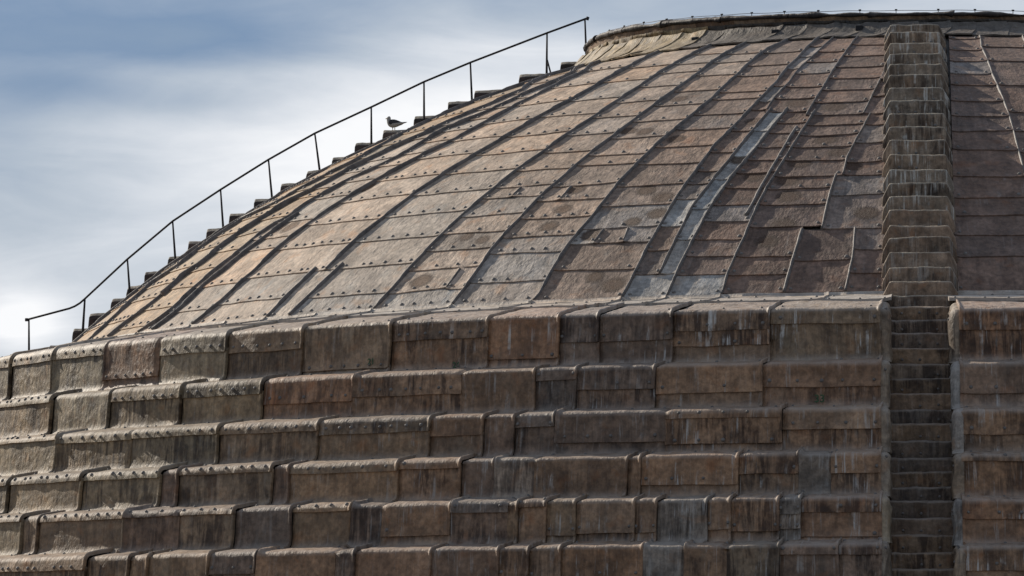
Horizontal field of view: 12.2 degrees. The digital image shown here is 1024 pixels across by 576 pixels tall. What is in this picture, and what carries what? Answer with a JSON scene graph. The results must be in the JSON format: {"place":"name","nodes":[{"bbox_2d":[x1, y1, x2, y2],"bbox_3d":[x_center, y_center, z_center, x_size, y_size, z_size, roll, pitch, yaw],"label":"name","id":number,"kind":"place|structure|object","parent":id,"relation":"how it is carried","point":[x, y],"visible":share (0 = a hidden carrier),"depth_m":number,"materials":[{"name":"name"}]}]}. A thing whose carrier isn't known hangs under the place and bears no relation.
{"place":"outdoors","nodes":[
{"label":"outdoors","id":0,"kind":"place"},
{"bbox_2d":[0,0,1023,356],"label":"sky","id":1,"kind":"structure","parent":0,"point":[118,118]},
{"label":"ground","id":2,"kind":"structure","parent":0,"visible":0},
{"bbox_2d":[0,10,1023,575],"bbox_3d":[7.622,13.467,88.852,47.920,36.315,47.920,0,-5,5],"label":"domed building","id":3,"kind":"structure","parent":2,"relation":"on","point":[722,296],"depth_m":74.78,"materials":[{"name":"stone"}]},
{"bbox_2d":[25,17,589,349],"bbox_3d":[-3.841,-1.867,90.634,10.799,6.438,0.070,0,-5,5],"label":"handrail","id":4,"kind":"object","parent":3,"relation":"on","point":[271,191],"visible":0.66,"depth_m":90.70,"materials":[{"name":"metal"}]},
{"bbox_2d":[386,116,406,129],"bbox_3d":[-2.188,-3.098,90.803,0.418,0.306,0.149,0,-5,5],"label":"seagull","id":5,"kind":"object","parent":3,"relation":"on","point":[392,123],"visible":1,"depth_m":90.76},
{"bbox_2d":[600,9,1023,33],"bbox_3d":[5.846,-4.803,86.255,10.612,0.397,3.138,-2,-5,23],"label":"rim cable","id":6,"kind":"object","parent":3,"relation":"on","point":[938,10],"visible":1,"depth_m":84.83,"materials":[{"name":"metal"}]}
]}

